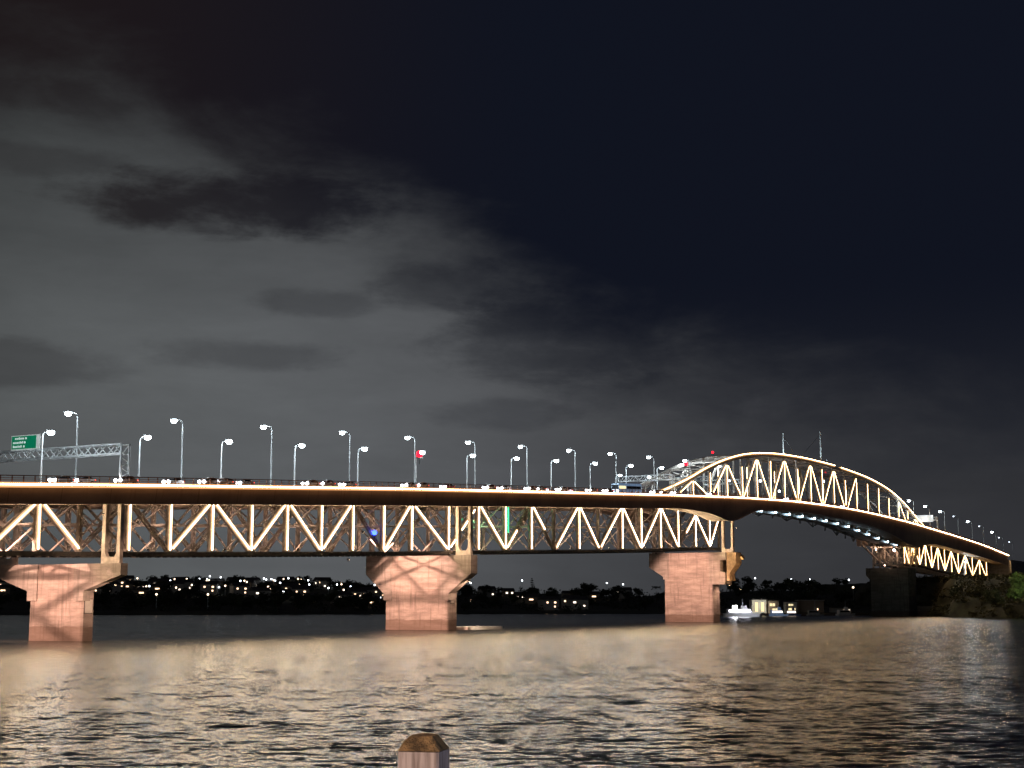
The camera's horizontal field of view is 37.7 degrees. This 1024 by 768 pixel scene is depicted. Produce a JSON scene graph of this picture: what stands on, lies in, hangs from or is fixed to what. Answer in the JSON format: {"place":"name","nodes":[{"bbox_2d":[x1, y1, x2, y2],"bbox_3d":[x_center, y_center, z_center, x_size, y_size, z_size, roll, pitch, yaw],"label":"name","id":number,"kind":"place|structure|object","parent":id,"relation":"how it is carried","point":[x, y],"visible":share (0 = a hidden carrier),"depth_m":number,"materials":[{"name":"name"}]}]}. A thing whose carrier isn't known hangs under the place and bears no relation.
{"place":"outdoors","nodes":[
{"label":"outdoors","id":0,"kind":"place"},
{"bbox_2d":[0,584,871,614],"bbox_3d":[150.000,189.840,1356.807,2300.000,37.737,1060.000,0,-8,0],"label":"hills","id":1,"kind":"structure","parent":0,"point":[13,607],"depth_m":1005.26,"materials":[{"name":"plant"}]},
{"bbox_2d":[0,584,10,593],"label":"house","id":2,"kind":"structure","parent":1,"relation":"on","point":[5,588],"depth_m":1068.05,"materials":[{"name":"black"}]},
{"bbox_2d":[19,589,29,607],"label":"shore tree","id":3,"kind":"object","parent":1,"relation":"on","point":[24,596],"visible":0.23,"depth_m":968.89,"materials":[{"name":"green plant"}]},
{"bbox_2d":[98,584,112,592],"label":"shore tree","id":4,"kind":"object","parent":1,"relation":"on","point":[106,587],"visible":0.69,"depth_m":1056.70,"materials":[{"name":"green plant"}]},
{"bbox_2d":[102,581,120,593],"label":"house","id":5,"kind":"structure","parent":1,"relation":"on","point":[116,588],"depth_m":1086.75,"materials":[{"name":"black"}]},
{"bbox_2d":[115,577,126,589],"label":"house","id":6,"kind":"structure","parent":1,"relation":"on","point":[122,581],"depth_m":1134.46,"materials":[{"name":"black"}]},
{"bbox_2d":[133,579,146,586],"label":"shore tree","id":7,"kind":"object","parent":1,"relation":"on","point":[137,583],"visible":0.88,"depth_m":1152.54,"materials":[{"name":"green plant"}]},
{"bbox_2d":[132,587,148,596],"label":"house","id":8,"kind":"structure","parent":1,"relation":"on","point":[140,591],"depth_m":1080.71,"materials":[{"name":"black"}]},
{"bbox_2d":[146,591,163,607],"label":"shore tree","id":9,"kind":"object","parent":1,"relation":"on","point":[159,595],"visible":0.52,"depth_m":977.56,"materials":[{"name":"green plant"}]},
{"bbox_2d":[150,595,161,608],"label":"shore tree","id":10,"kind":"object","parent":1,"relation":"on","point":[153,599],"visible":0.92,"depth_m":962.67,"materials":[{"name":"green plant"}]},
{"bbox_2d":[150,583,162,591],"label":"house","id":11,"kind":"structure","parent":1,"relation":"on","point":[154,586],"depth_m":1145.52,"materials":[{"name":"black"}]},
{"bbox_2d":[165,581,183,592],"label":"house","id":12,"kind":"structure","parent":1,"relation":"on","point":[179,585],"depth_m":1129.34,"materials":[{"name":"black"}]},
{"bbox_2d":[174,579,193,588],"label":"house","id":13,"kind":"structure","parent":1,"relation":"on","point":[188,583],"depth_m":1147.62,"materials":[{"name":"black"}]},
{"bbox_2d":[180,586,199,598],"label":"shore tree","id":14,"kind":"object","parent":1,"relation":"on","point":[191,591],"visible":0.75,"depth_m":1059.54,"materials":[{"name":"green plant"}]},
{"bbox_2d":[200,581,218,593],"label":"house","id":15,"kind":"structure","parent":1,"relation":"on","point":[210,587],"depth_m":1097.79,"materials":[{"name":"black"}]},
{"bbox_2d":[205,593,219,608],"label":"shore tree","id":16,"kind":"object","parent":1,"relation":"on","point":[210,598],"visible":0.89,"depth_m":976.39,"materials":[{"name":"green plant"}]},
{"bbox_2d":[210,578,224,585],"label":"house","id":17,"kind":"structure","parent":1,"relation":"on","point":[221,580],"depth_m":1198.01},
{"bbox_2d":[229,583,249,596],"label":"house","id":18,"kind":"structure","parent":1,"relation":"on","point":[240,588],"depth_m":1090.61,"materials":[{"name":"black"}]},
{"bbox_2d":[239,580,254,587],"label":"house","id":19,"kind":"structure","parent":1,"relation":"on","point":[251,583],"depth_m":1228.67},
{"bbox_2d":[243,577,260,586],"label":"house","id":20,"kind":"structure","parent":1,"relation":"on","point":[257,580],"depth_m":1240.18,"materials":[{"name":"black"}]},
{"bbox_2d":[249,587,270,599],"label":"house","id":21,"kind":"structure","parent":1,"relation":"on","point":[254,591],"depth_m":1068.54,"materials":[{"name":"black"}]},
{"bbox_2d":[281,583,297,588],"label":"house","id":22,"kind":"structure","parent":1,"relation":"on","point":[285,585],"depth_m":1125.76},
{"bbox_2d":[292,586,309,594],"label":"house","id":23,"kind":"structure","parent":1,"relation":"on","point":[301,589],"depth_m":1100.32,"materials":[{"name":"black"}]},
{"bbox_2d":[313,578,331,589],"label":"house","id":24,"kind":"structure","parent":1,"relation":"on","point":[324,584],"depth_m":1209.84,"materials":[{"name":"black"}]},
{"bbox_2d":[315,577,330,589],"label":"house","id":25,"kind":"structure","parent":1,"relation":"on","point":[317,579],"depth_m":1211.00,"materials":[{"name":"black"}]},
{"bbox_2d":[331,591,352,604],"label":"house","id":26,"kind":"structure","parent":1,"relation":"on","point":[344,593],"depth_m":1065.01,"materials":[{"name":"black"}]},
{"bbox_2d":[348,588,366,597],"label":"house","id":27,"kind":"structure","parent":1,"relation":"on","point":[358,590],"depth_m":1101.87,"materials":[{"name":"black"}]},
{"bbox_2d":[356,591,372,609],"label":"shore tree","id":28,"kind":"object","parent":1,"relation":"on","point":[364,596],"visible":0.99,"depth_m":994.38,"materials":[{"name":"green plant"}]},
{"bbox_2d":[372,586,382,598],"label":"house","id":29,"kind":"structure","parent":1,"relation":"on","point":[376,591],"depth_m":1176.18,"materials":[{"name":"black"}]},
{"bbox_2d":[0,579,860,612],"bbox_3d":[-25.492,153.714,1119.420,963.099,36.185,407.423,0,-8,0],"label":"wood","id":30,"kind":"object","parent":1,"relation":"on","point":[127,606],"visible":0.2,"depth_m":1048.99,"materials":[{"name":"green plant"}]},
{"bbox_2d":[460,584,471,597],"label":"shore tree","id":31,"kind":"object","parent":1,"relation":"on","point":[466,591],"visible":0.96,"depth_m":1188.80,"materials":[{"name":"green plant"}]},
{"bbox_2d":[477,585,492,595],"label":"shore tree","id":32,"kind":"object","parent":1,"relation":"on","point":[484,590],"visible":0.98,"depth_m":1189.04,"materials":[{"name":"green plant"}]},
{"bbox_2d":[477,586,495,596],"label":"house","id":33,"kind":"structure","parent":1,"relation":"on","point":[491,593],"depth_m":1220.45,"materials":[{"name":"black"}]},
{"bbox_2d":[501,588,514,596],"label":"house","id":34,"kind":"structure","parent":1,"relation":"on","point":[508,592],"depth_m":1214.79,"materials":[{"name":"black"}]},
{"bbox_2d":[525,594,540,602],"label":"house","id":35,"kind":"structure","parent":1,"relation":"on","point":[531,598],"depth_m":1135.11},
{"bbox_2d":[537,596,559,609],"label":"house","id":36,"kind":"structure","parent":1,"relation":"on","point":[549,602],"depth_m":1045.41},
{"bbox_2d":[545,590,558,595],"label":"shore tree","id":37,"kind":"object","parent":1,"relation":"on","point":[553,593],"visible":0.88,"depth_m":1162.71,"materials":[{"name":"green plant"}]},
{"bbox_2d":[561,595,579,608],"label":"house","id":38,"kind":"structure","parent":1,"relation":"on","point":[564,600],"depth_m":1071.99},
{"bbox_2d":[567,596,588,608],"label":"house","id":39,"kind":"structure","parent":1,"relation":"on","point":[572,601],"depth_m":1060.05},
{"bbox_2d":[581,583,597,592],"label":"shore tree","id":40,"kind":"object","parent":1,"relation":"on","point":[590,587],"visible":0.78,"depth_m":1315.31,"materials":[{"name":"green plant"}]},
{"bbox_2d":[586,591,599,599],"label":"house","id":41,"kind":"structure","parent":1,"relation":"on","point":[595,594],"depth_m":1219.30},
{"bbox_2d":[609,585,625,601],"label":"shore tree","id":42,"kind":"object","parent":1,"relation":"on","point":[616,591],"visible":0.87,"depth_m":1185.02,"materials":[{"name":"green plant"}]},
{"bbox_2d":[617,587,631,598],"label":"house","id":43,"kind":"structure","parent":1,"relation":"on","point":[626,589],"depth_m":1224.08,"materials":[{"name":"black"}]},
{"bbox_2d":[621,591,635,603],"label":"shore tree","id":44,"kind":"object","parent":1,"relation":"on","point":[627,595],"visible":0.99,"depth_m":1116.55,"materials":[{"name":"green plant"}]},
{"bbox_2d":[734,585,748,597],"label":"shore tree","id":45,"kind":"object","parent":1,"relation":"on","point":[737,591],"visible":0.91,"depth_m":1149.42,"materials":[{"name":"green plant"}]},
{"bbox_2d":[741,576,752,587],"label":"shore tree","id":46,"kind":"object","parent":1,"relation":"on","point":[749,580],"visible":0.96,"depth_m":1190.56,"materials":[{"name":"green plant"}]},
{"bbox_2d":[748,599,766,612],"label":"waterfront building","id":47,"kind":"structure","parent":1,"relation":"on","point":[757,605],"depth_m":883.33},
{"bbox_2d":[766,600,779,612],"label":"waterfront building","id":48,"kind":"structure","parent":1,"relation":"on","point":[771,604],"depth_m":886.36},
{"bbox_2d":[773,582,787,590],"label":"shore tree","id":49,"kind":"object","parent":1,"relation":"on","point":[782,585],"visible":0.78,"depth_m":1135.34,"materials":[{"name":"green plant"}]},
{"bbox_2d":[782,601,797,612],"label":"waterfront building","id":50,"kind":"structure","parent":1,"relation":"on","point":[787,605],"depth_m":883.42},
{"bbox_2d":[783,578,798,587],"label":"shore tree","id":51,"kind":"object","parent":1,"relation":"on","point":[788,582],"visible":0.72,"depth_m":1109.69,"materials":[{"name":"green plant"}]},
{"bbox_2d":[794,600,824,611],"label":"waterfront building","id":52,"kind":"structure","parent":1,"relation":"on","point":[804,605],"depth_m":895.29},
{"bbox_2d":[802,579,816,589],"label":"shore tree","id":53,"kind":"object","parent":1,"relation":"on","point":[809,582],"visible":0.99,"depth_m":1114.94,"materials":[{"name":"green plant"}]},
{"bbox_2d":[813,583,828,593],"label":"shore tree","id":54,"kind":"object","parent":1,"relation":"on","point":[819,586],"visible":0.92,"depth_m":1151.96,"materials":[{"name":"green plant"}]},
{"bbox_2d":[828,607,851,612],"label":"waterfront building","id":55,"kind":"structure","parent":1,"relation":"on","point":[833,609],"depth_m":890.01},
{"bbox_2d":[948,560,1023,575],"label":"abutment","id":56,"kind":"object","parent":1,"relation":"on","point":[1012,566],"visible":0.08,"depth_m":1034.94,"materials":[{"name":"concrete"}]},
{"bbox_2d":[0,614,1023,767],"bbox_3d":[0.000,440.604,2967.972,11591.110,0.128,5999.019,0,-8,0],"label":"water","id":57,"kind":"structure","parent":0,"point":[515,691],"depth_m":121.98,"materials":[{"name":"grey liquid"}]},
{"bbox_2d":[0,504,127,640],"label":"bridge pier","id":58,"kind":"structure","parent":57,"relation":"in","point":[60,597],"depth_m":287.15,"materials":[{"name":"concrete"}]},
{"bbox_2d":[19,505,126,557],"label":"truss bay","id":59,"kind":"object","parent":58,"relation":"on","point":[98,528],"visible":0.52,"depth_m":293.51,"materials":[{"name":"metal"}]},
{"bbox_2d":[0,505,84,557],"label":"truss span","id":60,"kind":"object","parent":59,"relation":"attached to","point":[17,519],"visible":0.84,"depth_m":279.80,"materials":[{"name":"metal"}]},
{"bbox_2d":[64,505,449,557],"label":"truss span","id":61,"kind":"object","parent":59,"relation":"attached to","point":[320,544],"visible":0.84,"depth_m":343.51,"materials":[{"name":"metal"}]},
{"bbox_2d":[0,505,961,565],"bbox_3d":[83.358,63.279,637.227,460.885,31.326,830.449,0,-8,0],"label":"box girder","id":62,"kind":"object","parent":58,"relation":"on","point":[437,508],"visible":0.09,"depth_m":482.33,"materials":[{"name":"metal"}]},
{"bbox_2d":[0,475,1008,564],"bbox_3d":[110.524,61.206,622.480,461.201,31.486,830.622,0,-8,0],"label":"box girder","id":63,"kind":"object","parent":58,"relation":"on","point":[895,530],"visible":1,"depth_m":389.53,"materials":[{"name":"metal"}]},
{"bbox_2d":[39,429,55,481],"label":"street lamp","id":64,"kind":"object","parent":63,"relation":"on","point":[50,432],"visible":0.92,"depth_m":274.74,"materials":[{"name":"metal"}]},
{"bbox_2d":[48,475,73,482],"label":"car","id":65,"kind":"object","parent":63,"relation":"on","point":[61,479],"visible":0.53,"depth_m":273.53,"materials":[{"name":"white paint"}]},
{"bbox_2d":[72,477,95,482],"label":"car","id":66,"kind":"object","parent":63,"relation":"on","point":[92,480],"visible":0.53,"depth_m":278.47,"materials":[{"name":"white paint"}]},
{"bbox_2d":[114,476,137,482],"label":"car","id":67,"kind":"object","parent":63,"relation":"on","point":[121,481],"visible":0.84,"depth_m":284.52,"materials":[{"name":"black metal"}]},
{"bbox_2d":[137,435,151,482],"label":"street lamp","id":68,"kind":"object","parent":63,"relation":"on","point":[147,437],"visible":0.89,"depth_m":297.20,"materials":[{"name":"metal"}]},
{"bbox_2d":[162,478,183,483],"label":"car","id":69,"kind":"object","parent":63,"relation":"on","point":[172,481],"visible":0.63,"depth_m":300.95,"materials":[{"name":"silver metal"}]},
{"bbox_2d":[218,478,232,484],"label":"car","id":70,"kind":"object","parent":63,"relation":"on","point":[224,481],"visible":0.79,"depth_m":309.86,"materials":[{"name":"white paint"}]},
{"bbox_2d":[220,439,232,477],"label":"street lamp","id":71,"kind":"object","parent":63,"relation":"on","point":[228,441],"visible":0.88,"depth_m":319.12,"materials":[{"name":"metal"}]},
{"bbox_2d":[293,443,305,485],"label":"street lamp","id":72,"kind":"object","parent":63,"relation":"on","point":[301,445],"visible":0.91,"depth_m":341.66,"materials":[{"name":"metal"}]},
{"bbox_2d":[415,450,424,483],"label":"street lamp","id":73,"kind":"object","parent":63,"relation":"on","point":[422,451],"visible":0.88,"depth_m":386.77,"materials":[{"name":"metal"}]},
{"bbox_2d":[611,483,641,492],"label":"bus","id":74,"kind":"object","parent":63,"relation":"on","point":[619,486],"visible":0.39,"depth_m":488.49,"materials":[{"name":"blue paint"}]},
{"bbox_2d":[905,515,938,529],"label":"sign gantry","id":75,"kind":"object","parent":63,"relation":"on","point":[925,518],"visible":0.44,"depth_m":860.85,"materials":[{"name":"metal"}]},
{"bbox_2d":[366,506,476,629],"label":"bridge pier","id":76,"kind":"structure","parent":57,"relation":"in","point":[419,592],"depth_m":405.21,"materials":[{"name":"concrete"}]},
{"bbox_2d":[397,506,477,553],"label":"truss bay","id":77,"kind":"object","parent":76,"relation":"on","point":[453,539],"visible":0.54,"depth_m":413.10,"materials":[{"name":"metal"}]},
{"bbox_2d":[456,626,501,629],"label":"footing slab","id":78,"kind":"structure","parent":57,"relation":"in","point":[475,627],"depth_m":411.57,"materials":[{"name":"concrete"}]},
{"bbox_2d":[649,521,740,621],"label":"bridge pier","id":79,"kind":"structure","parent":57,"relation":"in","point":[694,582],"depth_m":574.92,"materials":[{"name":"concrete"}]},
{"bbox_2d":[723,599,763,616],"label":"ferry","id":80,"kind":"object","parent":57,"relation":"on","point":[744,611],"visible":0.91,"depth_m":788.39,"materials":[{"name":"white paint"}]},
{"bbox_2d":[769,601,788,615],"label":"boat","id":81,"kind":"object","parent":57,"relation":"on","point":[778,612],"visible":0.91,"depth_m":839.01,"materials":[{"name":"metal"}]},
{"bbox_2d":[786,601,800,615],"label":"boat","id":82,"kind":"object","parent":57,"relation":"on","point":[792,612],"visible":0.85,"depth_m":849.27,"materials":[{"name":"metal"}]},
{"bbox_2d":[720,613,871,614],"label":"wharf","id":83,"kind":"structure","parent":57,"relation":"in","point":[822,613],"depth_m":873.85,"materials":[{"name":"concrete"}]},
{"bbox_2d":[806,607,823,615],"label":"boat","id":84,"kind":"object","parent":57,"relation":"on","point":[815,612],"visible":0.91,"depth_m":852.95,"materials":[{"name":"grey paint"}]},
{"bbox_2d":[835,607,854,615],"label":"boat","id":85,"kind":"object","parent":57,"relation":"on","point":[845,612],"visible":0.91,"depth_m":854.57,"materials":[{"name":"white paint"}]},
{"bbox_2d":[917,606,932,615],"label":"retaining wall","id":86,"kind":"structure","parent":57,"relation":"in","point":[922,610],"depth_m":844.36,"materials":[{"name":"concrete"}]},
{"bbox_2d":[0,0,1023,596],"label":"sky","id":87,"kind":"structure","parent":0,"point":[670,232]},
{"bbox_2d":[866,568,916,615],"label":"bridge pier","id":88,"kind":"structure","parent":0,"point":[893,591],"depth_m":830.16,"materials":[{"name":"concrete"}]},
{"bbox_2d":[861,529,924,567],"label":"steel tower","id":89,"kind":"structure","parent":88,"relation":"on","point":[892,558],"depth_m":834.83,"materials":[{"name":"metal"}]},
{"bbox_2d":[640,452,923,548],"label":"arch truss","id":90,"kind":"object","parent":89,"relation":"on","point":[756,458],"visible":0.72,"depth_m":676.38,"materials":[{"name":"grey metal"}]},
{"bbox_2d":[426,506,721,554],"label":"truss span","id":91,"kind":"object","parent":90,"relation":"attached to","point":[506,542],"visible":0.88,"depth_m":483.23,"materials":[{"name":"metal"}]},
{"bbox_2d":[813,577,1023,618],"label":"headland","id":92,"kind":"structure","parent":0,"point":[960,609],"depth_m":820.60,"materials":[{"name":"plant"}]},
{"bbox_2d":[873,543,986,576],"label":"truss span","id":93,"kind":"object","parent":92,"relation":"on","point":[931,560],"visible":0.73,"depth_m":894.74,"materials":[{"name":"metal"}]},
{"bbox_2d":[927,607,941,616],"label":"headland tree","id":94,"kind":"object","parent":92,"relation":"on","point":[932,612],"visible":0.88,"depth_m":801.40,"materials":[{"name":"green plant"}]},
{"bbox_2d":[850,572,1023,618],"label":"headland scrub","id":95,"kind":"object","parent":92,"relation":"on","point":[978,581],"visible":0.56,"depth_m":804.72,"materials":[{"name":"green plant"}]},
{"bbox_2d":[949,586,961,595],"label":"headland tree","id":96,"kind":"object","parent":92,"relation":"on","point":[953,591],"visible":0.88,"depth_m":790.87,"materials":[{"name":"green plant"}]},
{"bbox_2d":[969,585,985,598],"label":"headland tree","id":97,"kind":"object","parent":92,"relation":"on","point":[980,591],"visible":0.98,"depth_m":760.97,"materials":[{"name":"green plant"}]},
{"bbox_2d":[983,589,1005,603],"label":"headland tree","id":98,"kind":"object","parent":92,"relation":"on","point":[992,596],"visible":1,"depth_m":735.29,"materials":[{"name":"green plant"}]},
{"bbox_2d":[1006,571,1023,602],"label":"bright tree","id":99,"kind":"object","parent":92,"relation":"on","point":[1015,590],"visible":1,"depth_m":733.87,"materials":[{"name":"green plant"}]},
{"bbox_3d":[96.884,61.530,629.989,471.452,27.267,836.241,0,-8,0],"label":"road","id":100,"kind":"structure","parent":0,"visible":0},
{"bbox_2d":[0,443,130,482],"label":"sign gantry","id":101,"kind":"object","parent":100,"relation":"on","point":[26,458],"visible":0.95,"depth_m":291.26,"materials":[{"name":"metal"}]},
{"bbox_2d":[11,434,40,452],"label":"road sign","id":102,"kind":"object","parent":101,"relation":"on","point":[24,442],"visible":1,"depth_m":296.25,"materials":[{"name":"metal"}]},
{"bbox_2d":[64,411,77,477],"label":"tall street lamp","id":103,"kind":"object","parent":100,"relation":"on","point":[67,413],"visible":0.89,"depth_m":303.09,"materials":[{"name":"metal"}]},
{"bbox_2d":[170,418,182,479],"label":"tall street lamp","id":104,"kind":"object","parent":100,"relation":"on","point":[174,420],"visible":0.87,"depth_m":330.61,"materials":[{"name":"metal"}]},
{"bbox_2d":[260,425,271,484],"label":"tall street lamp","id":105,"kind":"object","parent":100,"relation":"on","point":[263,426],"visible":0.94,"depth_m":358.20,"materials":[{"name":"metal"}]},
{"bbox_2d":[339,431,349,480],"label":"tall street lamp","id":106,"kind":"object","parent":100,"relation":"on","point":[342,432],"visible":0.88,"depth_m":387.00,"materials":[{"name":"metal"}]},
{"bbox_2d":[405,436,414,482],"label":"tall street lamp","id":107,"kind":"object","parent":100,"relation":"on","point":[407,437],"visible":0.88,"depth_m":414.42,"materials":[{"name":"metal"}]},
{"bbox_2d":[615,474,674,491],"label":"sign gantry","id":108,"kind":"object","parent":100,"relation":"on","point":[660,475],"visible":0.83,"depth_m":543.73,"materials":[{"name":"metal"}]},
{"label":"promenade","id":109,"kind":"structure","parent":0,"visible":0},
{"bbox_2d":[398,733,448,767],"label":"timber post","id":110,"kind":"object","parent":109,"relation":"on","point":[425,750],"visible":1,"depth_m":8.29,"materials":[{"name":"wood"}]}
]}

